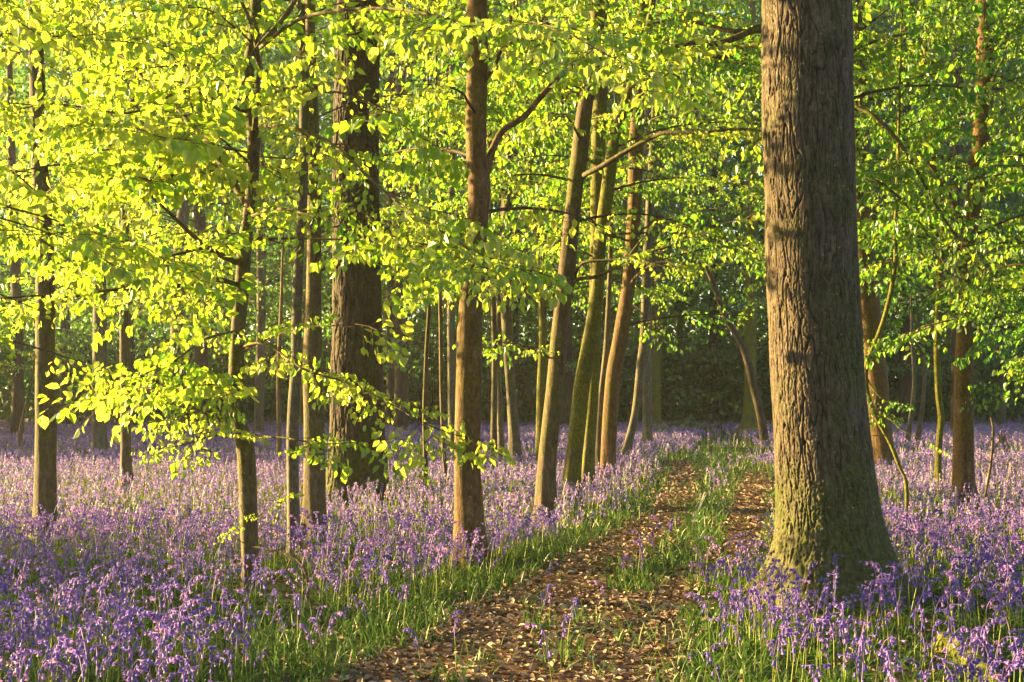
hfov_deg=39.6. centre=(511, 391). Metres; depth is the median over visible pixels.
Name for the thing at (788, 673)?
bluebell
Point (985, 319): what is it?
woodland tree
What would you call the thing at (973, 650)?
bluebell
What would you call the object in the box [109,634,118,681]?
bluebell
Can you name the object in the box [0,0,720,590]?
beech tree
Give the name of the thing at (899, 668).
bluebell
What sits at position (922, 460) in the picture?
bluebell carpet
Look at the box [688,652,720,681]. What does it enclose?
bluebell
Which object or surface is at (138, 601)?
bluebell
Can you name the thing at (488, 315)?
woodland tree
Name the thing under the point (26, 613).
bluebell
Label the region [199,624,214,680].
bluebell
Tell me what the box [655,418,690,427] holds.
fern
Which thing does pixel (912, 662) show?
bluebell
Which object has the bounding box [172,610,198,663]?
bluebell
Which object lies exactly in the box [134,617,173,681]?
bluebell
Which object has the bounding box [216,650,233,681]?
bluebell
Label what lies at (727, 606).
bluebell
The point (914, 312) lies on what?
woodland tree
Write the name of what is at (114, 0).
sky
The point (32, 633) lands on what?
bluebell
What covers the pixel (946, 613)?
bluebell
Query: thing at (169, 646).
bluebell
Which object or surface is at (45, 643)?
bluebell
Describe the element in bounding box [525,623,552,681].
bluebell
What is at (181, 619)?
bluebell
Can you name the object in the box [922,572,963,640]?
bluebell
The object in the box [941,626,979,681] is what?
bluebell
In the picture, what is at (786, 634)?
bluebell
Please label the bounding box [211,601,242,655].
bluebell
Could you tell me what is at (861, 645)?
bluebell
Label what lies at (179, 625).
bluebell
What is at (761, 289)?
woodland tree
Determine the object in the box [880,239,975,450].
leaning stem
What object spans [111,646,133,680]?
bluebell
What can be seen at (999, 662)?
bluebell
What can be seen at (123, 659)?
bluebell
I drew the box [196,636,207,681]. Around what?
bluebell
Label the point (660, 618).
tree root
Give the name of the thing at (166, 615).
bluebell
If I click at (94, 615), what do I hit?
bluebell
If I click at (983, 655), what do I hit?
bluebell
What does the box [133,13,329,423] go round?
woodland tree
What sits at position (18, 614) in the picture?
bluebell
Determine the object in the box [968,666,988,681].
bluebell
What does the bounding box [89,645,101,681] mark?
bluebell
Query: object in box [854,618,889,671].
bluebell
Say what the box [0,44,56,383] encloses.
woodland tree
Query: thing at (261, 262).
beech tree
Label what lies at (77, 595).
bluebell
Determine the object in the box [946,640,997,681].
bluebell
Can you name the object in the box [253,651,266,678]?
bluebell
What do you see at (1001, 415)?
woodland tree
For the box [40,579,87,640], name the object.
bluebell
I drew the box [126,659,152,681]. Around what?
bluebell
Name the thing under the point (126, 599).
bluebell
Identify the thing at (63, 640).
bluebell
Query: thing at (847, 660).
bluebell
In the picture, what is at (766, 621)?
bluebell
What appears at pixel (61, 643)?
bluebell
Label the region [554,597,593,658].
bluebell
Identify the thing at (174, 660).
bluebell
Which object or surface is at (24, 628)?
bluebell
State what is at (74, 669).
bluebell
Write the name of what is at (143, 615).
bluebell
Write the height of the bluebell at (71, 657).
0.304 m
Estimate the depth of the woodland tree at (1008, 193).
51.86 m
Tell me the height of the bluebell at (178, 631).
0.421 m
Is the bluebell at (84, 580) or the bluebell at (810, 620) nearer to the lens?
the bluebell at (810, 620)
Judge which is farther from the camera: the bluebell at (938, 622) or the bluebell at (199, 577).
the bluebell at (199, 577)
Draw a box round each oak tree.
[326,0,393,504]
[738,0,922,614]
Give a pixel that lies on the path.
(547, 669)
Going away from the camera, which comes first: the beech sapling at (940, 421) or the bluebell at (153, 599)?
the bluebell at (153, 599)
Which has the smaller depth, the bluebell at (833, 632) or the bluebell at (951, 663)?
the bluebell at (951, 663)
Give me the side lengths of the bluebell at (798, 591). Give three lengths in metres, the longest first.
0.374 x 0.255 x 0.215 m
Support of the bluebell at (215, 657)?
on the ground at (900, 675)
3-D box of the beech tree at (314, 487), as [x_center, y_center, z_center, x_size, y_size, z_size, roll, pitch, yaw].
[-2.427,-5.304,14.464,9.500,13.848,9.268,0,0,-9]
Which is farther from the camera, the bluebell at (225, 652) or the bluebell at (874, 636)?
the bluebell at (874, 636)
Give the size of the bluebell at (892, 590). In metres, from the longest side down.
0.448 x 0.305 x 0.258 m
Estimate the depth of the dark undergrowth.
57.87 m
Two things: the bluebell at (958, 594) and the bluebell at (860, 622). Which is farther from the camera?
the bluebell at (958, 594)
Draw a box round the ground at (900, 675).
[0,409,1023,681]
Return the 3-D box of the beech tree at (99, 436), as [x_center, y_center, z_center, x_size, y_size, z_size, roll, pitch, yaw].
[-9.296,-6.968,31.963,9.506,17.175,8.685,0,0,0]
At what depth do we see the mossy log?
7.69 m
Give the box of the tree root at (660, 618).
[552,616,665,637]
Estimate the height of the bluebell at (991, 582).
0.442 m
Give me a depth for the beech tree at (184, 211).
37.88 m
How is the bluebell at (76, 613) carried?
on the ground at (900, 675)
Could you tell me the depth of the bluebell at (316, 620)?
8.32 m
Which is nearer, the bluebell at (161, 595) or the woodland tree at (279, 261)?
the bluebell at (161, 595)
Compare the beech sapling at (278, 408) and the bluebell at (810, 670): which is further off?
the beech sapling at (278, 408)
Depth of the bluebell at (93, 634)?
6.97 m
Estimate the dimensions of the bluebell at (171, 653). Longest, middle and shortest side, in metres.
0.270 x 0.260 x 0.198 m
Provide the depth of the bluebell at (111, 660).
7.17 m
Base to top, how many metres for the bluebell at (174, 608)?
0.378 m
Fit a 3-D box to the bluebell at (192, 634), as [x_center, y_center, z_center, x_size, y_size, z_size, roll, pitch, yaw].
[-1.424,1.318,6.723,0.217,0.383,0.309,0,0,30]
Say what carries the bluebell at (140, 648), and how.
on the ground at (900, 675)
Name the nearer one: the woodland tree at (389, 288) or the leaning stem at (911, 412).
the leaning stem at (911, 412)
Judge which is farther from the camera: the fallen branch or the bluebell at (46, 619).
the fallen branch
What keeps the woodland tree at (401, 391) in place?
on the ground at (900, 675)
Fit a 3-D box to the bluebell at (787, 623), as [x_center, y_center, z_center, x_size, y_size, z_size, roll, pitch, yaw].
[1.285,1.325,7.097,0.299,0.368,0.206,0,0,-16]
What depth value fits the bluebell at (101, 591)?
8.00 m
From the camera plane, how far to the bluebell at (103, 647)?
6.58 m
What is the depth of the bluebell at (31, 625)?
7.30 m
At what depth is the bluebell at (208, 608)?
7.80 m
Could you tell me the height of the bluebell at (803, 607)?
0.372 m
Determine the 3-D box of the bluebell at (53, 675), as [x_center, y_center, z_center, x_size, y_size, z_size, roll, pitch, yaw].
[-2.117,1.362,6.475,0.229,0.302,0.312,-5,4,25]
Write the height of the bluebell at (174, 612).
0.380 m
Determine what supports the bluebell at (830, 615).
on the ground at (900, 675)
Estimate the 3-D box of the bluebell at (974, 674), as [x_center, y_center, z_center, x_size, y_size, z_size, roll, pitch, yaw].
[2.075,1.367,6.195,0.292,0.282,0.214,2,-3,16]
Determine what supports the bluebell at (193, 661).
on the ground at (900, 675)
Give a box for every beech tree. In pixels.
[0,0,134,439]
[0,0,212,539]
[0,0,255,489]
[0,0,262,456]
[0,0,285,389]
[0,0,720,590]
[53,0,552,556]
[57,0,324,447]
[57,0,326,437]
[77,0,491,541]
[144,0,391,435]
[236,0,732,570]
[288,0,575,451]
[329,0,666,469]
[384,0,764,525]
[393,0,689,468]
[398,0,764,490]
[461,0,764,501]
[487,0,767,480]
[513,0,764,450]
[514,0,764,463]
[530,0,1023,342]
[640,0,767,437]
[673,0,1019,472]
[737,0,1023,511]
[859,0,1023,411]
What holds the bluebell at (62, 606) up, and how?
on the ground at (900, 675)
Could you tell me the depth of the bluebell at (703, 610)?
7.74 m
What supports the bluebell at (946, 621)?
on the ground at (900, 675)
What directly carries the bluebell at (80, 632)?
on the ground at (900, 675)
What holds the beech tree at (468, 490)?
on the ground at (900, 675)
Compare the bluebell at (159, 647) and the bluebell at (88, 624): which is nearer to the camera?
the bluebell at (159, 647)
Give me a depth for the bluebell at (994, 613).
7.66 m
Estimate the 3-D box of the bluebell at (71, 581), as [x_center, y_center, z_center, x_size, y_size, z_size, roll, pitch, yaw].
[-2.607,1.292,8.174,0.396,0.437,0.196,0,0,-41]
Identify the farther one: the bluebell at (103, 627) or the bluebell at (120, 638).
the bluebell at (103, 627)
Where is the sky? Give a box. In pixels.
[0,0,1022,408]
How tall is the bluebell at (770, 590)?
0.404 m
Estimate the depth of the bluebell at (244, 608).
7.21 m
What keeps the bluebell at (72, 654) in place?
on the ground at (900, 675)
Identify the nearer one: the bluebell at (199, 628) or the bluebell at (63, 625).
the bluebell at (199, 628)
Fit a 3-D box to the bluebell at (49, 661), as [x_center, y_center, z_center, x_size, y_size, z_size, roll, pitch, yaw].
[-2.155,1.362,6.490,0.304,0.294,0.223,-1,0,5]
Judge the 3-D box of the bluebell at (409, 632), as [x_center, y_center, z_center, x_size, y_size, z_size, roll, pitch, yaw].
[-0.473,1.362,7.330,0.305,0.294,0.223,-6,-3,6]
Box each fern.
[653,423,676,430]
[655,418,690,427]
[675,419,704,430]
[688,422,716,435]
[705,421,727,430]
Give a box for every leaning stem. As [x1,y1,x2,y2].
[880,236,980,450]
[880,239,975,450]
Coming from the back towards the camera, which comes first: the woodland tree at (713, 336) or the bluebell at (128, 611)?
the woodland tree at (713, 336)
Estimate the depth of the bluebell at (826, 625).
7.44 m
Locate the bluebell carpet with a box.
[0,416,1023,681]
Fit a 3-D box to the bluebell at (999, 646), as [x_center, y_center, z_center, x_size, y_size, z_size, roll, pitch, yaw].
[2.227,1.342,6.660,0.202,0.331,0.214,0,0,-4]
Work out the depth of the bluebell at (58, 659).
6.56 m
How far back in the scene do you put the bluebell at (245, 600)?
7.96 m
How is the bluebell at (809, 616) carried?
on the ground at (900, 675)
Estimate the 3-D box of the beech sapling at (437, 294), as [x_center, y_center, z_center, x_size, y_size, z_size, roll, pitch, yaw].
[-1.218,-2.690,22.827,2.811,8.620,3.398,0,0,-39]
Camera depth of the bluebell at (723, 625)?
7.02 m
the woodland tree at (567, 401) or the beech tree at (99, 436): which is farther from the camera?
the woodland tree at (567, 401)
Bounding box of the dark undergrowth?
[0,335,1023,424]
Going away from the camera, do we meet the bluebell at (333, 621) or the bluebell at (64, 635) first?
the bluebell at (64, 635)
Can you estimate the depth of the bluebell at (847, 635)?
7.33 m
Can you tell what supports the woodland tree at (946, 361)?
on the ground at (900, 675)
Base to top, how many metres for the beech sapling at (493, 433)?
11.528 m
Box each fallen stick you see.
[435,628,487,641]
[470,631,527,638]
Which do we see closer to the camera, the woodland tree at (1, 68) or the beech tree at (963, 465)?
the beech tree at (963, 465)
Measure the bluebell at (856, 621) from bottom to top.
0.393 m
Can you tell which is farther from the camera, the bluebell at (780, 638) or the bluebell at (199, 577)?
the bluebell at (199, 577)
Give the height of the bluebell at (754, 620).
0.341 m
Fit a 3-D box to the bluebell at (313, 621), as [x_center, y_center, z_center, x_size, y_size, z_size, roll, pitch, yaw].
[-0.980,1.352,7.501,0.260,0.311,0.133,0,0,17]
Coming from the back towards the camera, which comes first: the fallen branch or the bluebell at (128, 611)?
the fallen branch
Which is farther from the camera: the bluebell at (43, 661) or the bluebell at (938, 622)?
the bluebell at (938, 622)
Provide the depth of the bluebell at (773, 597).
8.00 m
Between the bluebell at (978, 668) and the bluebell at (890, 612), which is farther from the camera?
the bluebell at (890, 612)
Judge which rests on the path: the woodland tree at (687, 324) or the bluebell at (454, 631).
the bluebell at (454, 631)
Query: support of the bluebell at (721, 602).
on the ground at (900, 675)
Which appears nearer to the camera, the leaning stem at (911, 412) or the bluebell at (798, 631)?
the bluebell at (798, 631)
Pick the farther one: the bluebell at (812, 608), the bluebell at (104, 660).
the bluebell at (812, 608)
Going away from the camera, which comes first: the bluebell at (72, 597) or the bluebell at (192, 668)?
the bluebell at (192, 668)
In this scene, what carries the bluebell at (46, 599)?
on the ground at (900, 675)
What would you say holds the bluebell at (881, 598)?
on the ground at (900, 675)
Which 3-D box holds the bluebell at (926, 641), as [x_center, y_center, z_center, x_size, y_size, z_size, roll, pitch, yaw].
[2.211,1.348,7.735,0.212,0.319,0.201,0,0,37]
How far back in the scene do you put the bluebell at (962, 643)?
6.24 m
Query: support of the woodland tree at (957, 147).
on the ground at (900, 675)
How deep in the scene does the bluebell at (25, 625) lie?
7.17 m
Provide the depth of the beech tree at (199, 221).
40.70 m
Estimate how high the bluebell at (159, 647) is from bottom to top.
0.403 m
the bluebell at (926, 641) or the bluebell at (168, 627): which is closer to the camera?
the bluebell at (168, 627)
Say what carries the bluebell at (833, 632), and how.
on the ground at (900, 675)
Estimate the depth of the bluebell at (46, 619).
6.93 m
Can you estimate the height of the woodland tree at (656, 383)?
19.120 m
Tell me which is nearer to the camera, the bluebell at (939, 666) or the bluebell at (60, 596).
the bluebell at (939, 666)
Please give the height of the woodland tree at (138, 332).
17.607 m
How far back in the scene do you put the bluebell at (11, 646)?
6.60 m
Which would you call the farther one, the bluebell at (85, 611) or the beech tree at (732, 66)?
the beech tree at (732, 66)
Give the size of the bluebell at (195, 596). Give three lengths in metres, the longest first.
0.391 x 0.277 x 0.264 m
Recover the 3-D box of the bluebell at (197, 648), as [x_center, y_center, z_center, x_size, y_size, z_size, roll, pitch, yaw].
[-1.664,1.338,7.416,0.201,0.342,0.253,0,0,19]
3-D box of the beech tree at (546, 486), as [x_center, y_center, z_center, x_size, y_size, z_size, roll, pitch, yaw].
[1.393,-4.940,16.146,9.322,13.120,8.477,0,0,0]
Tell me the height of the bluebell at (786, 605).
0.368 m
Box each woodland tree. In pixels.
[0,0,190,426]
[0,43,73,409]
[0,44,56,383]
[18,0,271,426]
[55,74,215,416]
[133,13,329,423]
[193,0,387,425]
[206,39,330,412]
[250,0,526,430]
[265,90,410,416]
[266,0,500,426]
[379,52,537,400]
[384,0,620,418]
[406,0,557,424]
[455,0,672,425]
[513,8,724,389]
[523,0,761,425]
[613,94,768,419]
[624,10,764,423]
[701,53,901,397]
[717,7,985,374]
[865,0,1017,424]
[865,0,1023,429]
[879,78,1023,420]
[891,6,1023,425]
[951,10,1023,365]
[963,7,1023,414]
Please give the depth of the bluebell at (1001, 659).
6.46 m
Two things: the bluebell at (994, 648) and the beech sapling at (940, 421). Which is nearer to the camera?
the bluebell at (994, 648)
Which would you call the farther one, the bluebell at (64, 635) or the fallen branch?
the fallen branch
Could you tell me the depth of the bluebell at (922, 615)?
7.67 m
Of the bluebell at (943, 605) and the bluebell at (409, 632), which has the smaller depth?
the bluebell at (409, 632)
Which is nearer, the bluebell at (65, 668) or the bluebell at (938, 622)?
the bluebell at (65, 668)
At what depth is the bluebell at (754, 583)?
8.17 m
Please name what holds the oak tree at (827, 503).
on the ground at (900, 675)
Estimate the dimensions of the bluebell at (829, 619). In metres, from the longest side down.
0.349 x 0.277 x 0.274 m
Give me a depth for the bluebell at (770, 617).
8.21 m
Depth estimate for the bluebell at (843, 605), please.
7.03 m
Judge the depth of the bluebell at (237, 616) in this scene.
6.88 m
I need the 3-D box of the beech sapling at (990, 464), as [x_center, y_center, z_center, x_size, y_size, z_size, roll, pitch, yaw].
[5.797,0.966,17.000,0.418,1.308,0.037,0,0,0]
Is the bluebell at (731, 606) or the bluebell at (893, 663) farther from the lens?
the bluebell at (731, 606)
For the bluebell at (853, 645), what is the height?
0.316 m
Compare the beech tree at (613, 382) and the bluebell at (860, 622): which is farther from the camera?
the beech tree at (613, 382)
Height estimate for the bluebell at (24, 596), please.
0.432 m
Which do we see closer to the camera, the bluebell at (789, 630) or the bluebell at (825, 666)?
the bluebell at (825, 666)
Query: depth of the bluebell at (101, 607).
7.45 m
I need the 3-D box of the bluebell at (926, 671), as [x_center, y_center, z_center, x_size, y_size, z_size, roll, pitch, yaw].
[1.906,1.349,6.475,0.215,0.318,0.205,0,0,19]
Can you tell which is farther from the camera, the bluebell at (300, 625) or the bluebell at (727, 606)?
the bluebell at (727, 606)
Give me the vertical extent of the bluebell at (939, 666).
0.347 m
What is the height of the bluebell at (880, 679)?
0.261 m
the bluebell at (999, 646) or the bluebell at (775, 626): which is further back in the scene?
the bluebell at (775, 626)
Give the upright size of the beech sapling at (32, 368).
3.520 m
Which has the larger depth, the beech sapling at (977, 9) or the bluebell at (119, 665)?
the beech sapling at (977, 9)
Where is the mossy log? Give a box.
[932,631,1002,681]
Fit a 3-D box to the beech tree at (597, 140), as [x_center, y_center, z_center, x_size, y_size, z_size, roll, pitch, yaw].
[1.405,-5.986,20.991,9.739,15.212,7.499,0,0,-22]
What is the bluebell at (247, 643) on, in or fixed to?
on the ground at (900, 675)
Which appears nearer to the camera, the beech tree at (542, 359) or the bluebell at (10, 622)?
the bluebell at (10, 622)
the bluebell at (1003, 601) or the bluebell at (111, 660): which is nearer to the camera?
the bluebell at (111, 660)
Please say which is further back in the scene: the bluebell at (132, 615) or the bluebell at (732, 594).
the bluebell at (732, 594)
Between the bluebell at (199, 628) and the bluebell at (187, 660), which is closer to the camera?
the bluebell at (187, 660)
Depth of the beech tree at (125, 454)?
21.76 m
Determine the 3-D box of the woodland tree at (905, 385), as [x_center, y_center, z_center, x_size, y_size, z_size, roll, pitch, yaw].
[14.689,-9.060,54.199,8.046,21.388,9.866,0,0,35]
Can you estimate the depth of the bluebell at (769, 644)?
6.82 m
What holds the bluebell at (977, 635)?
on the ground at (900, 675)
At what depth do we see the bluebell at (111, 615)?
7.62 m
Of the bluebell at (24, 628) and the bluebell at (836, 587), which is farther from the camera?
the bluebell at (836, 587)
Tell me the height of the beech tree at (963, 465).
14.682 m
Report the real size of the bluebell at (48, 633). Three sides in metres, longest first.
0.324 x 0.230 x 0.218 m
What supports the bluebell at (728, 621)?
on the ground at (900, 675)
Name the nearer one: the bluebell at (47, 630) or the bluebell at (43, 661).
the bluebell at (43, 661)
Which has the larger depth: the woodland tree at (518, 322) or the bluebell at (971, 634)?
the woodland tree at (518, 322)
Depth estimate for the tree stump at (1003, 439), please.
34.05 m
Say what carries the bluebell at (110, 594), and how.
on the ground at (900, 675)
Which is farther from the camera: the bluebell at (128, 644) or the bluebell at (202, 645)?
the bluebell at (128, 644)
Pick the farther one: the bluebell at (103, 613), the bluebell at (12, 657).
the bluebell at (103, 613)
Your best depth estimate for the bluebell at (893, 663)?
6.07 m
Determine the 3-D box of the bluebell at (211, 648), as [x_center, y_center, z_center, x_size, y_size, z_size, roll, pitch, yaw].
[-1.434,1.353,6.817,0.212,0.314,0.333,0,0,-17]
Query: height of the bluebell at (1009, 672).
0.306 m
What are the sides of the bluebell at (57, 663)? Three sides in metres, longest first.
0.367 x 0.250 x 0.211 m
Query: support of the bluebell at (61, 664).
on the ground at (900, 675)
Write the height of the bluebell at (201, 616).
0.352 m
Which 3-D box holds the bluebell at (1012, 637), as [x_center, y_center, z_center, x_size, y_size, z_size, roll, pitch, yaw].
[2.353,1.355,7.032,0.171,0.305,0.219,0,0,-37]
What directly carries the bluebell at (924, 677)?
on the ground at (900, 675)
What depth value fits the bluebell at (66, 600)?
7.42 m
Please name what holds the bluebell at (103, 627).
on the ground at (900, 675)
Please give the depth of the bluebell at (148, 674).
6.12 m
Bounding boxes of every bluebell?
[0,617,42,681]
[1,643,27,681]
[2,626,35,681]
[3,634,73,681]
[5,597,52,653]
[6,600,43,678]
[7,635,34,681]
[8,614,44,677]
[9,587,54,653]
[9,651,23,681]
[16,612,61,666]
[17,611,70,681]
[19,594,62,667]
[23,619,67,679]
[26,577,83,647]
[26,606,57,681]
[26,620,58,677]
[27,632,67,679]
[28,597,54,649]
[28,608,42,681]
[30,588,83,665]
[30,598,66,646]
[30,622,90,680]
[32,626,80,681]
[33,605,68,679]
[37,616,74,681]
[37,639,53,681]
[37,653,66,681]
[38,660,50,681]
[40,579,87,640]
[42,638,69,681]
[43,625,78,678]
[45,618,89,671]
[47,628,70,681]
[48,647,74,681]
[49,594,81,653]
[49,655,60,681]
[50,645,61,681]
[52,577,89,645]
[57,633,75,668]
[58,598,83,677]
[58,599,97,659]
[58,663,73,681]
[59,606,104,674]
[59,660,71,681]
[60,590,91,660]
[60,637,71,679]
[61,605,81,660]
[65,663,77,681]
[66,596,95,655]
[68,603,123,681]
[68,625,91,681]
[68,647,87,681]
[68,655,83,681]
[70,639,88,680]
[70,653,85,671]
[74,608,142,681]
[74,617,119,672]
[75,610,100,655]
[75,630,113,681]
[80,618,109,680]
[81,605,121,662]
[81,617,120,665]
[83,593,114,654]
[85,613,112,681]
[86,586,141,653]
[86,632,128,680]
[88,601,117,651]
[88,644,108,681]
[89,607,135,673]
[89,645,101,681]
[90,597,133,678]
[92,618,112,681]
[93,630,128,681]
[95,613,156,669]
[97,657,111,681]
[102,623,149,666]
[106,644,116,681]
[107,600,144,654]
[109,612,150,665]
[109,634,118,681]
[110,632,132,681]
[111,597,172,681]
[111,627,128,674]
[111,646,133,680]
[112,592,156,663]
[112,606,143,672]
[113,596,149,648]
[113,662,128,679]
[114,624,143,681]
[117,622,136,668]
[120,609,184,672]
[120,650,139,680]
[121,612,160,680]
[121,614,154,677]
[125,610,177,681]
[125,647,150,677]
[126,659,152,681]
[126,665,147,681]
[130,668,151,681]
[133,603,194,676]
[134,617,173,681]
[138,650,147,681]
[139,612,169,681]
[140,596,177,679]
[143,630,162,680]
[147,609,180,669]
[148,630,168,680]
[149,585,175,649]
[149,627,181,671]
[151,656,182,681]
[152,635,171,680]
[154,642,174,680]
[155,574,212,654]
[158,609,216,666]
[160,615,196,681]
[160,622,189,681]
[161,613,207,664]
[161,624,172,679]
[164,583,213,657]
[167,606,206,667]
[170,589,207,645]
[171,655,187,681]
[172,598,207,678]
[172,606,211,673]
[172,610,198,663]
[173,611,213,666]
[173,631,213,681]
[176,595,219,654]
[176,620,220,678]
[179,665,199,681]
[180,656,196,681]
[181,648,191,681]
[183,644,195,662]
[188,614,201,676]
[188,622,215,681]
[192,628,227,680]
[193,607,214,662]
[195,617,232,666]
[196,598,244,674]
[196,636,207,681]
[198,624,218,680]
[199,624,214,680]
[204,611,252,674]
[204,613,245,681]
[207,640,257,681]
[207,654,224,679]
[208,645,230,681]
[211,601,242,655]
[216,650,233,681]
[217,618,236,680]
[218,621,265,681]
[222,610,267,681]
[224,599,271,681]
[236,587,272,657]
[241,638,251,681]
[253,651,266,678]
[267,612,305,674]
[278,593,322,661]
[288,622,326,681]
[294,611,348,675]
[302,606,325,645]
[308,616,347,673]
[392,628,448,679]
[438,610,472,681]
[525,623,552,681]
[536,614,585,673]
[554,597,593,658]
[679,642,721,681]
[684,593,739,668]
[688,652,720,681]
[699,599,751,652]
[699,605,730,649]
[701,614,728,652]
[707,594,741,657]
[708,591,756,660]
[709,617,728,677]
[712,578,760,648]
[713,590,745,654]
[724,587,784,653]
[725,624,769,681]
[727,572,775,652]
[728,589,761,656]
[729,600,763,656]
[730,597,763,666]
[733,588,763,651]
[733,606,786,663]
[738,608,776,675]
[746,589,793,652]
[746,617,787,681]
[749,621,804,681]
[750,595,777,651]
[750,605,780,664]
[751,595,780,654]
[751,611,791,660]
[758,597,776,647]
[758,608,810,673]
[762,588,800,653]
[765,639,774,681]
[769,607,804,681]
[771,631,797,681]
[772,607,813,664]
[772,630,785,681]
[776,594,796,655]
[776,632,819,680]
[779,604,814,665]
[779,625,798,681]
[780,618,828,681]
[785,612,836,679]
[786,586,835,658]
[786,589,822,661]
[788,626,811,681]
[794,599,839,663]
[794,615,850,681]
[795,610,828,666]
[795,619,830,681]
[801,664,818,681]
[808,573,849,655]
[808,601,848,681]
[809,622,851,676]
[810,601,849,669]
[813,663,830,681]
[816,620,859,681]
[819,637,830,681]
[822,623,872,681]
[826,631,848,652]
[831,619,877,679]
[836,635,879,681]
[841,615,881,681]
[842,653,853,669]
[846,638,857,681]
[848,611,874,650]
[850,579,882,652]
[853,638,871,681]
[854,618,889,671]
[856,594,882,653]
[857,620,871,681]
[858,638,895,681]
[865,579,901,647]
[875,635,905,681]
[877,611,911,658]
[878,640,898,681]
[883,662,895,681]
[884,666,901,681]
[889,650,903,681]
[890,587,921,666]
[891,592,932,672]
[903,609,934,668]
[905,625,942,678]
[905,657,924,681]
[909,592,955,663]
[909,642,934,681]
[913,608,941,666]
[916,673,930,681]
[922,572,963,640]
[924,655,944,679]
[928,603,961,676]
[931,620,944,681]
[934,609,957,681]
[937,663,953,681]
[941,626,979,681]
[941,627,991,681]
[942,659,961,681]
[943,633,974,681]
[945,591,988,651]
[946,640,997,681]
[953,664,967,681]
[957,636,970,680]
[958,628,988,681]
[964,658,985,681]
[966,637,980,681]
[967,660,977,681]
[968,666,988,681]
[971,636,990,681]
[971,672,984,681]
[972,618,1004,678]
[973,636,1016,681]
[976,577,1016,648]
[982,660,1008,681]
[984,645,995,680]
[990,589,1023,670]
[991,657,1003,681]
[992,602,1013,660]
[994,643,1004,681]
[1003,664,1020,681]
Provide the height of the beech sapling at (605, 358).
7.620 m
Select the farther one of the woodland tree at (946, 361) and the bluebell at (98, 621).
the woodland tree at (946, 361)
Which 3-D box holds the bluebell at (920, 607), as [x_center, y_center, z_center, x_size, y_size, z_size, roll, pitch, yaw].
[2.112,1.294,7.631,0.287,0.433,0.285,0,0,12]
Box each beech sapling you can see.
[0,342,90,451]
[275,217,283,468]
[322,10,538,494]
[379,0,521,483]
[379,3,576,470]
[389,0,614,465]
[534,85,703,476]
[853,0,1023,528]
[854,0,1023,496]
[979,418,1012,497]
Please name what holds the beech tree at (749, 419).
on the ground at (900, 675)
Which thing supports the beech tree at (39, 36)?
on the ground at (900, 675)
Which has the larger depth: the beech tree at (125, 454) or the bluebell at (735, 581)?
the beech tree at (125, 454)
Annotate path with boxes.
[361,462,768,681]
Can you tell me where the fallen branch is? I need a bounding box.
[252,546,310,601]
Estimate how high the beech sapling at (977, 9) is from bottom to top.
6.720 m
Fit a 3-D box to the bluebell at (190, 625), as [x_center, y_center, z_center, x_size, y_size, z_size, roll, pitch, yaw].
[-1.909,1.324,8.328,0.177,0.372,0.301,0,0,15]
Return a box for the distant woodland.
[0,0,1023,416]
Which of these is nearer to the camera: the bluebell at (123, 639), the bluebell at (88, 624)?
the bluebell at (88, 624)
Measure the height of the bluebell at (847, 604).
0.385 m
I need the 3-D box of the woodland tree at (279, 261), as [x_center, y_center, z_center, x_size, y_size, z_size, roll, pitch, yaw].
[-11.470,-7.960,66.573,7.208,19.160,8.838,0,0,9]
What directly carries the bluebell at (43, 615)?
on the ground at (900, 675)
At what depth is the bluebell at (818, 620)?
6.93 m
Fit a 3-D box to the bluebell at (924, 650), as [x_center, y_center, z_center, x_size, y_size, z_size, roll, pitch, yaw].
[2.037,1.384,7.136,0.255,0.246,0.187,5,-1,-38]
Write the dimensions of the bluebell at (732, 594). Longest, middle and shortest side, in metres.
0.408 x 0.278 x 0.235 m
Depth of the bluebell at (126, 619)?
7.45 m
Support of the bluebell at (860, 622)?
on the ground at (900, 675)
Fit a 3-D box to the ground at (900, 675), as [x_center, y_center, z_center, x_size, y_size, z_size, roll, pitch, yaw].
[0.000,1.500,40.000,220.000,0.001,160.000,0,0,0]
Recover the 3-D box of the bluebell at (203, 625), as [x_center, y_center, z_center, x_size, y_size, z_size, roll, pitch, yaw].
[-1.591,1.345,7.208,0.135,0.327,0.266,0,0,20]
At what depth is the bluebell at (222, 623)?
7.13 m
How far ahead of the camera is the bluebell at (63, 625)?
7.48 m
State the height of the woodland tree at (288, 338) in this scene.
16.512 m
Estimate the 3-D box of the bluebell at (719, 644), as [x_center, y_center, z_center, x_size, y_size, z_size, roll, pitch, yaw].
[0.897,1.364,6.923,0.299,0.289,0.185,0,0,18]
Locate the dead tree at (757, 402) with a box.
[695,241,769,448]
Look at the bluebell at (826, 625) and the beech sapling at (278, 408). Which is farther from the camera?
the beech sapling at (278, 408)
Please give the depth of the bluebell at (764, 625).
7.14 m
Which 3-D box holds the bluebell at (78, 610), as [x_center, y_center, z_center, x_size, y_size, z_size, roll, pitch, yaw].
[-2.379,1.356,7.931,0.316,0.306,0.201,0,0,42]
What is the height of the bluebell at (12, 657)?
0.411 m
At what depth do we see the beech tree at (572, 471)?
19.34 m
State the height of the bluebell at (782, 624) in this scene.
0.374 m
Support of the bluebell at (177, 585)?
on the ground at (900, 675)
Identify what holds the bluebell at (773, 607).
on the ground at (900, 675)
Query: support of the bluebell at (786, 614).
on the ground at (900, 675)
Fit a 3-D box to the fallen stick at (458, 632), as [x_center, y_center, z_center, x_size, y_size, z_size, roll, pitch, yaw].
[-0.320,1.462,8.543,0.071,0.042,0.492,0,0,37]

